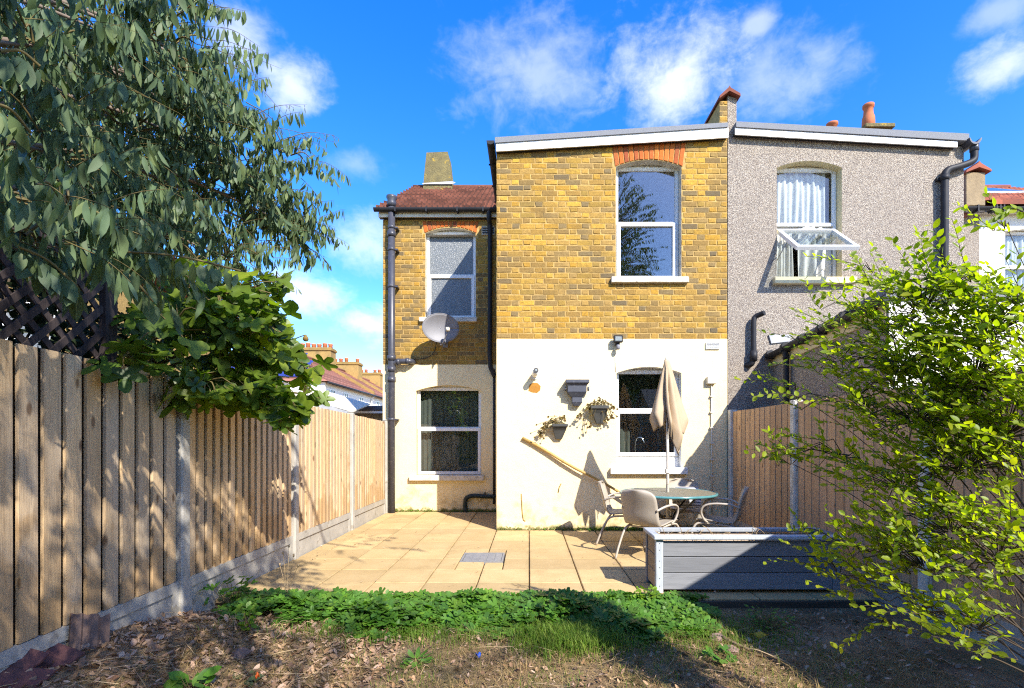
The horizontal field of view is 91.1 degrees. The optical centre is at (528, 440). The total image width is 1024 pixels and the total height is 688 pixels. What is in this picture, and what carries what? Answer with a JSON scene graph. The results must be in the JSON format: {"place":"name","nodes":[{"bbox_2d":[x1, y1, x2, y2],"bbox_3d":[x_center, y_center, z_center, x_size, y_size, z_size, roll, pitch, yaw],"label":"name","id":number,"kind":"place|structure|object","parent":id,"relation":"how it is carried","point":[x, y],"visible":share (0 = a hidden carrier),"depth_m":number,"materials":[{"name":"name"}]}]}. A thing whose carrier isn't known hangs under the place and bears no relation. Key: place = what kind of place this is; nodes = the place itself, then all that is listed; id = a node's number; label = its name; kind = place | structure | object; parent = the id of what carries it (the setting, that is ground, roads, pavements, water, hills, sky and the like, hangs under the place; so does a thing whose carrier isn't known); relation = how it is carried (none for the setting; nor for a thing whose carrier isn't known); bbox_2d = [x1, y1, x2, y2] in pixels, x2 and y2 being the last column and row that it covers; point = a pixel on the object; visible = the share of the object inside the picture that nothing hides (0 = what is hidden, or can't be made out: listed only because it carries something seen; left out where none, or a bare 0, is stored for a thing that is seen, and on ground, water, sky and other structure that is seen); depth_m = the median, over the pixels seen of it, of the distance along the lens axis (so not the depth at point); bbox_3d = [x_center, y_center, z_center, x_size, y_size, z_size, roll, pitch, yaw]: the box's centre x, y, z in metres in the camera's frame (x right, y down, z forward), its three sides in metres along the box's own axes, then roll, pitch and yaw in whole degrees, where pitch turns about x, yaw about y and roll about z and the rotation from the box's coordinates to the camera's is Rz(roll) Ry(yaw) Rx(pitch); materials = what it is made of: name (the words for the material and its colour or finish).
{"place":"outdoors","nodes":[
{"label":"outdoors","id":0,"kind":"place"},
{"bbox_2d":[2,257,209,377],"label":"brick house","id":1,"kind":"structure","parent":0,"point":[123,301],"depth_m":10.00,"materials":[{"name":"orange brick"}]},
{"bbox_2d":[2,302,57,347],"bbox_3d":[-8.900,-1.850,8.967,1.000,1.300,0.055,0,0,0],"label":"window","id":2,"kind":"structure","parent":1,"relation":"in","point":[8,315],"depth_m":8.97,"materials":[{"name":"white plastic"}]},
{"bbox_2d":[233,343,375,407],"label":"house","id":3,"kind":"structure","parent":0,"point":[340,383],"depth_m":36.32,"materials":[{"name":"white tile"}]},
{"bbox_2d":[287,358,382,405],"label":"house","id":4,"kind":"structure","parent":0,"point":[352,370],"depth_m":44.85,"materials":[{"name":"yellow brick"}]},
{"bbox_2d":[336,406,382,420],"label":"garage","id":5,"kind":"structure","parent":0,"point":[374,412],"depth_m":12.83,"materials":[{"name":"black plastic"}]},
{"bbox_2d":[362,369,382,390],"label":"house","id":6,"kind":"structure","parent":0,"point":[374,377],"depth_m":51.75,"materials":[{"name":"brick"}]},
{"bbox_2d":[0,0,1023,372],"label":"sky","id":7,"kind":"structure","parent":0,"point":[397,82],"materials":[{"name":"blue"}]},
{"bbox_2d":[36,605,1023,687],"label":"ground","id":8,"kind":"structure","parent":0,"point":[1013,676],"depth_m":3.25,"materials":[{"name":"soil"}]},
{"bbox_2d":[0,667,56,687],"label":"broken tile","id":9,"kind":"object","parent":8,"relation":"on","point":[22,676],"visible":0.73,"depth_m":2.66,"materials":[{"name":"red tile"}]},
{"bbox_2d":[9,648,49,668],"bbox_3d":[-2.824,1.212,2.714,0.260,0.036,0.220,16,36,-2],"label":"broken tile","id":10,"kind":"object","parent":8,"relation":"on","point":[32,658],"visible":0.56,"depth_m":2.76,"materials":[{"name":"tile"}]},
{"bbox_2d":[0,230,117,362],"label":"trellis","id":11,"kind":"object","parent":8,"relation":"on","point":[105,311],"visible":0.35,"depth_m":3.13,"materials":[{"name":"black wood"}]},
{"bbox_2d":[35,643,84,670],"bbox_3d":[-2.773,1.249,2.843,0.300,0.036,0.260,13,25,9],"label":"broken tile","id":12,"kind":"object","parent":8,"relation":"on","point":[61,654],"visible":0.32,"depth_m":2.90,"materials":[{"name":"tile"}]},
{"bbox_2d":[0,238,158,367],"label":"hedge","id":13,"kind":"object","parent":8,"relation":"on","point":[40,320],"visible":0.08,"depth_m":3.54,"materials":[{"name":"green plant"}]},
{"bbox_2d":[68,613,110,650],"bbox_3d":[-2.706,1.182,3.099,0.036,0.260,0.200,-15,-15,25],"label":"broken tile","id":14,"kind":"object","parent":8,"relation":"on","point":[92,630],"visible":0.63,"depth_m":3.09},
{"bbox_2d":[0,0,350,336],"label":"eucalyptus tree","id":15,"kind":"object","parent":8,"relation":"on","point":[61,185],"visible":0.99,"depth_m":3.44,"materials":[{"name":"green plant"}]},
{"bbox_2d":[163,665,221,687],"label":"weed","id":16,"kind":"object","parent":8,"relation":"on","point":[205,676],"visible":1,"depth_m":2.81,"materials":[{"name":"green plant"}]},
{"bbox_2d":[0,339,387,672],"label":"fence","id":17,"kind":"object","parent":8,"relation":"on","point":[127,509],"visible":0.72,"depth_m":3.62,"materials":[{"name":"wood"}]},
{"bbox_2d":[81,256,337,434],"bbox_3d":[-2.663,-0.049,4.440,1.797,3.101,2.205,0,0,-37],"label":"fig tree","id":18,"kind":"object","parent":8,"relation":"on","point":[252,328],"visible":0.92,"depth_m":4.02,"materials":[{"name":"green plant"}]},
{"bbox_2d":[199,575,257,604],"bbox_3d":[-2.622,1.342,4.434,0.456,0.269,0.480,0,0,0],"label":"weed","id":19,"kind":"object","parent":8,"relation":"on","point":[244,588],"visible":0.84,"depth_m":4.38,"materials":[{"name":"green plant"}]},
{"bbox_2d":[229,647,252,660],"bbox_3d":[-1.868,1.380,3.249,0.128,0.076,0.129,0,0,34],"label":"stone","id":20,"kind":"object","parent":8,"relation":"on","point":[238,652],"visible":0.77,"depth_m":3.22,"materials":[{"name":"grey stone"}]},
{"bbox_2d":[235,608,261,634],"bbox_3d":[-2.040,1.314,3.615,0.172,0.168,0.192,0,0,0],"label":"weed","id":21,"kind":"object","parent":8,"relation":"on","point":[250,620],"visible":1,"depth_m":3.61,"materials":[{"name":"green plant"}]},
{"bbox_2d":[233,670,264,686],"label":"weed","id":22,"kind":"object","parent":8,"relation":"on","point":[252,678],"visible":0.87,"depth_m":2.95,"materials":[{"name":"green plant"}]},
{"bbox_2d":[279,544,298,590],"bbox_3d":[-2.080,1.174,4.350,0.173,0.552,0.014,0,0,0],"label":"seed stalk","id":23,"kind":"object","parent":8,"relation":"on","point":[288,587],"visible":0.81,"depth_m":4.35,"materials":[{"name":"plant"}]},
{"bbox_2d":[293,387,369,412],"bbox_3d":[-4.788,0.053,12.080,1.526,2.893,1.240,0,0,0],"label":"carport","id":24,"kind":"object","parent":8,"relation":"on","point":[341,402],"visible":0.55,"depth_m":11.94,"materials":[{"name":"white plastic"}]},
{"bbox_2d":[398,647,431,668],"bbox_3d":[-0.723,1.412,3.250,0.226,0.112,0.251,0,0,0],"label":"weed","id":25,"kind":"object","parent":8,"relation":"on","point":[417,655],"visible":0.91,"depth_m":3.26,"materials":[{"name":"green plant"}]},
{"bbox_2d":[210,586,726,648],"bbox_3d":[-0.549,1.340,4.030,4.315,0.293,1.158,0,0,0],"label":"ground cover","id":26,"kind":"object","parent":8,"relation":"on","point":[351,606],"visible":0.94,"depth_m":3.97,"materials":[{"name":"green plant"}]},
{"bbox_2d":[263,595,678,631],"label":"ground cover stalks","id":27,"kind":"object","parent":8,"relation":"on","point":[466,621],"visible":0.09,"depth_m":4.02,"materials":[{"name":"plant"}]},
{"bbox_2d":[0,610,1010,687],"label":"fallen twigs","id":28,"kind":"object","parent":8,"relation":"on","point":[258,618],"depth_m":3.23,"materials":[{"name":"brown wood"}]},
{"bbox_2d":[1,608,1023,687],"bbox_3d":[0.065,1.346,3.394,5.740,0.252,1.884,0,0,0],"label":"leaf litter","id":29,"kind":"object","parent":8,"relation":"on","point":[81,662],"visible":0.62,"depth_m":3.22,"materials":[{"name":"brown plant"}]},
{"bbox_2d":[194,607,867,687],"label":"grass","id":30,"kind":"structure","parent":8,"relation":"on","point":[579,636],"depth_m":3.54,"materials":[{"name":"green plant"}]},
{"bbox_2d":[373,86,740,530],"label":"terraced house","id":31,"kind":"structure","parent":8,"relation":"on","point":[557,260],"depth_m":7.88,"materials":[{"name":"yellow brick"}]},
{"bbox_2d":[414,313,458,359],"bbox_3d":[-1.846,-2.012,9.618,1.021,0.820,0.620,0,0,0],"label":"satellite dish","id":32,"kind":"object","parent":31,"relation":"attached to","point":[442,328],"visible":1,"depth_m":9.56,"materials":[{"name":"grey paint"}]},
{"bbox_2d":[409,385,483,480],"bbox_3d":[-1.618,-0.203,9.961,1.471,1.964,0.250,0,0,0],"label":"window","id":33,"kind":"structure","parent":31,"relation":"in","point":[420,475],"depth_m":9.99,"materials":[{"name":"white plastic"}]},
{"bbox_2d":[419,228,476,321],"bbox_3d":[-1.592,-3.329,9.990,1.136,1.959,0.260,0,0,0],"label":"window","id":34,"kind":"structure","parent":31,"relation":"in","point":[450,262],"depth_m":10.06,"materials":[{"name":"white plastic"}]},
{"bbox_2d":[421,391,478,470],"bbox_3d":[-1.610,-0.192,10.180,1.498,1.901,0.044,0,0,0],"label":"window glass","id":35,"kind":"object","parent":31,"relation":"hanging from","point":[449,450],"visible":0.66,"depth_m":10.18,"materials":[{"name":"glass"}]},
{"bbox_2d":[531,368,538,379],"bbox_3d":[0.093,-1.041,7.748,0.111,0.158,0.281,0,0,-3],"label":"security camera","id":36,"kind":"object","parent":31,"relation":"attached to","point":[534,374],"visible":1,"depth_m":7.69,"materials":[{"name":"white plastic"}]},
{"bbox_2d":[533,415,567,439],"bbox_3d":[0.336,-0.215,7.779,0.536,0.390,0.184,0,0,0],"label":"wall planter","id":37,"kind":"object","parent":31,"relation":"attached to","point":[559,429],"visible":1,"depth_m":7.75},
{"bbox_2d":[565,379,589,405],"bbox_3d":[0.743,-0.745,7.771,0.377,0.396,0.200,0,0,0],"label":"hopper head","id":38,"kind":"object","parent":31,"relation":"attached to","point":[577,389],"visible":1,"depth_m":7.71},
{"bbox_2d":[576,397,617,428],"bbox_3d":[1.056,-0.433,7.777,0.662,0.494,0.188,0,0,0],"label":"wall planter","id":39,"kind":"object","parent":31,"relation":"attached to","point":[598,412],"visible":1,"depth_m":7.74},
{"bbox_2d":[613,335,622,349],"bbox_3d":[1.384,-1.527,7.811,0.142,0.221,0.131,0,0,0],"label":"floodlight","id":40,"kind":"object","parent":31,"relation":"attached to","point":[617,340],"visible":1,"depth_m":7.75,"materials":[{"name":"white plastic"}]},
{"bbox_2d":[634,437,644,451],"bbox_3d":[1.819,0.107,8.273,0.190,0.362,0.059,0,0,30],"label":"kitchen tap","id":41,"kind":"object","parent":31,"relation":"attached to","point":[636,441],"visible":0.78,"depth_m":8.29,"materials":[{"name":"silver metal"}]},
{"bbox_2d":[619,374,673,451],"bbox_3d":[2.069,-0.536,8.835,1.490,1.848,0.050,0,0,0],"label":"window glass","id":42,"kind":"object","parent":31,"relation":"hanging from","point":[637,390],"visible":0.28,"depth_m":8.83,"materials":[{"name":"glass"}]},
{"bbox_2d":[610,367,687,473],"bbox_3d":[1.871,-0.358,7.928,1.199,1.752,0.285,0,0,0],"label":"window","id":43,"kind":"structure","parent":31,"relation":"in","point":[626,462],"depth_m":7.99,"materials":[{"name":"white plastic"}]},
{"bbox_2d":[611,160,688,283],"bbox_3d":[1.891,-3.483,7.950,1.207,2.018,0.280,0,0,0],"label":"window","id":44,"kind":"structure","parent":31,"relation":"in","point":[642,165],"depth_m":8.00,"materials":[{"name":"white plastic"}]},
{"bbox_2d":[632,584,659,599],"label":"weed","id":45,"kind":"object","parent":8,"relation":"on","point":[654,591],"visible":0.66,"depth_m":4.43,"materials":[{"name":"green plant"}]},
{"bbox_2d":[702,683,728,687],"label":"stick","id":46,"kind":"object","parent":8,"relation":"on","point":[703,685],"visible":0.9,"depth_m":2.90,"materials":[{"name":"brown wood"}]},
{"bbox_2d":[709,633,724,642],"bbox_3d":[1.362,1.427,3.625,0.120,0.070,0.112,0,0,0],"label":"stone","id":47,"kind":"object","parent":8,"relation":"on","point":[718,637],"visible":0.6,"depth_m":3.60,"materials":[{"name":"beige stone"}]},
{"bbox_2d":[702,643,737,663],"bbox_3d":[1.258,1.401,3.303,0.199,0.095,0.214,0,0,-19],"label":"weed","id":48,"kind":"object","parent":8,"relation":"on","point":[708,651],"visible":0.96,"depth_m":3.29,"materials":[{"name":"green plant"}]},
{"bbox_2d":[727,645,740,654],"bbox_3d":[1.387,1.429,3.423,0.100,0.064,0.100,0,0,-41],"label":"stone","id":49,"kind":"object","parent":8,"relation":"on","point":[735,649],"visible":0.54,"depth_m":3.39,"materials":[{"name":"beige stone"}]},
{"bbox_2d":[749,632,767,637],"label":"weed","id":50,"kind":"object","parent":8,"relation":"on","point":[762,634],"visible":0.92,"depth_m":3.65,"materials":[{"name":"plant"}]},
{"bbox_2d":[740,604,794,633],"bbox_3d":[1.824,1.372,3.853,0.377,0.154,0.376,0,0,0],"label":"weed","id":51,"kind":"object","parent":8,"relation":"on","point":[758,620],"visible":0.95,"depth_m":3.85,"materials":[{"name":"green plant"}]},
{"bbox_2d":[696,599,873,607],"bbox_3d":[2.065,1.468,4.495,1.970,0.105,0.130,0,0,0],"label":"edging","id":52,"kind":"object","parent":8,"relation":"on","point":[784,603],"visible":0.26,"depth_m":4.43,"materials":[{"name":"grey stone"}]},
{"bbox_2d":[725,95,1023,524],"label":"pebbledash house","id":53,"kind":"structure","parent":8,"relation":"on","point":[883,181],"depth_m":7.88,"materials":[{"name":"grey concrete"}]},
{"bbox_2d":[777,228,793,276],"bbox_3d":[4.113,-3.008,8.110,0.301,0.836,0.091,0,0,0],"label":"curtain","id":54,"kind":"object","parent":53,"relation":"hanging from","point":[785,264],"visible":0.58,"depth_m":8.10,"materials":[{"name":"white fabric"}]},
{"bbox_2d":[777,173,825,228],"bbox_3d":[4.378,-3.923,8.110,0.830,0.960,0.084,0,0,0],"label":"curtain","id":55,"kind":"object","parent":53,"relation":"hanging from","point":[800,197],"visible":0.83,"depth_m":8.11,"materials":[{"name":"white fabric"}]},
{"bbox_2d":[798,226,823,276],"bbox_3d":[4.514,-3.008,8.025,0.395,0.836,0.112,0,0,6],"label":"curtain","id":56,"kind":"object","parent":53,"relation":"hanging from","point":[809,266],"visible":0.77,"depth_m":8.03,"materials":[{"name":"white fabric"}]},
{"bbox_2d":[772,161,859,284],"bbox_3d":[4.461,-3.463,7.714,1.279,2.025,0.754,0,0,0],"label":"window","id":57,"kind":"structure","parent":53,"relation":"in","point":[836,247],"depth_m":7.93,"materials":[{"name":"white plastic"}]},
{"bbox_2d":[822,228,831,276],"bbox_3d":[4.808,-3.008,8.078,0.300,0.836,0.082,0,0,0],"label":"curtain","id":58,"kind":"object","parent":53,"relation":"hanging from","point":[827,266],"visible":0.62,"depth_m":8.07,"materials":[{"name":"white fabric"}]},
{"bbox_2d":[728,370,1023,664],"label":"fence","id":59,"kind":"object","parent":8,"relation":"on","point":[775,491],"visible":0.44,"depth_m":5.10,"materials":[{"name":"brown timber boards"},{"name":"pale concrete"}]},
{"bbox_2d":[734,186,1023,672],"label":"shrub","id":60,"kind":"object","parent":8,"relation":"on","point":[948,407],"visible":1,"depth_m":2.00,"materials":[{"name":"green plant"}]},
{"bbox_2d":[964,161,1023,286],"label":"white house","id":61,"kind":"structure","parent":8,"relation":"on","point":[990,240],"depth_m":9.95,"materials":[{"name":"paint"}]},
{"bbox_2d":[1005,236,1023,286],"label":"curtain","id":62,"kind":"object","parent":61,"relation":"hanging from","point":[1018,242],"visible":0.5,"depth_m":10.14,"materials":[{"name":"white fabric"}]},
{"bbox_2d":[1005,229,1023,269],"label":"window","id":63,"kind":"structure","parent":61,"relation":"in","point":[1020,232],"depth_m":10.05,"materials":[{"name":"white plastic"}]},
{"bbox_2d":[215,512,877,605],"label":"patio","id":64,"kind":"structure","parent":0,"point":[536,560],"depth_m":5.79,"materials":[{"name":"beige stone"}]},
{"bbox_2d":[460,553,504,564],"bbox_3d":[-0.552,1.417,6.040,0.500,0.046,0.460,0,0,0],"label":"manhole cover","id":65,"kind":"object","parent":64,"relation":"on","point":[485,557],"visible":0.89,"depth_m":6.02,"materials":[{"name":"grey metal"}]},
{"bbox_2d":[396,508,642,531],"bbox_3d":[-0.053,1.372,8.611,6.021,0.097,1.732,0,0,30],"label":"moss","id":66,"kind":"object","parent":64,"relation":"on","point":[606,528],"visible":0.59,"depth_m":7.85,"materials":[{"name":"green plant"}]},
{"bbox_2d":[252,529,855,595],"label":"patio leaf litter","id":67,"kind":"object","parent":64,"relation":"on","point":[524,534],"visible":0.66,"depth_m":6.15,"materials":[{"name":"brown plant"}]},
{"bbox_2d":[522,437,682,526],"bbox_3d":[1.150,0.650,7.786,2.532,1.439,0.052,0,0,3],"label":"bamboo cane","id":68,"kind":"object","parent":64,"relation":"on","point":[562,460],"visible":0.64,"depth_m":7.79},
{"bbox_2d":[595,481,647,544],"bbox_3d":[1.297,0.980,6.918,0.706,0.845,0.596,0,0,14],"label":"patio chair","id":69,"kind":"object","parent":64,"relation":"on","point":[609,509],"visible":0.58,"depth_m":6.87,"materials":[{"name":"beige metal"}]},
{"bbox_2d":[614,489,680,558],"bbox_3d":[1.448,0.980,6.024,0.596,0.845,0.706,0,0,43],"label":"patio chair","id":70,"kind":"object","parent":64,"relation":"on","point":[640,508],"visible":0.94,"depth_m":5.82,"materials":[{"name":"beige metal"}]},
{"bbox_2d":[649,357,687,532],"bbox_3d":[1.848,0.150,6.550,0.493,2.500,0.420,0,0,0],"label":"parasol","id":71,"kind":"object","parent":64,"relation":"on","point":[668,412],"visible":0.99,"depth_m":6.50,"materials":[{"name":"fabric"}]},
{"bbox_2d":[619,487,717,542],"bbox_3d":[1.812,1.036,6.550,1.242,0.750,1.242,0,0,0],"label":"garden table","id":72,"kind":"object","parent":64,"relation":"on","point":[684,494],"visible":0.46,"depth_m":6.43,"materials":[{"name":"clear glass"}]},
{"bbox_2d":[663,478,708,532],"bbox_3d":[2.246,0.980,7.215,0.596,0.845,0.706,0,0,8],"label":"patio chair","id":73,"kind":"object","parent":64,"relation":"on","point":[680,482],"visible":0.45,"depth_m":7.47,"materials":[{"name":"beige metal"}]},
{"bbox_2d":[672,487,700,508],"bbox_3d":[2.227,0.800,7.090,0.400,0.310,0.110,0,-18,8],"label":"cushion","id":74,"kind":"object","parent":73,"relation":"on","point":[696,504],"visible":0.38,"depth_m":7.02,"materials":[{"name":"fabric"}]},
{"bbox_2d":[691,486,748,532],"bbox_3d":[2.356,0.980,6.222,0.706,0.845,0.596,0,0,22],"label":"patio chair","id":75,"kind":"object","parent":64,"relation":"on","point":[705,517],"visible":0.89,"depth_m":6.07,"materials":[{"name":"beige metal"}]},
{"bbox_2d":[643,526,845,592],"bbox_3d":[2.013,1.107,4.803,1.745,0.578,0.475,0,0,0],"label":"raised planter","id":76,"kind":"object","parent":64,"relation":"on","point":[728,560],"visible":0.89,"depth_m":4.61,"materials":[{"name":"wood"}]}
]}

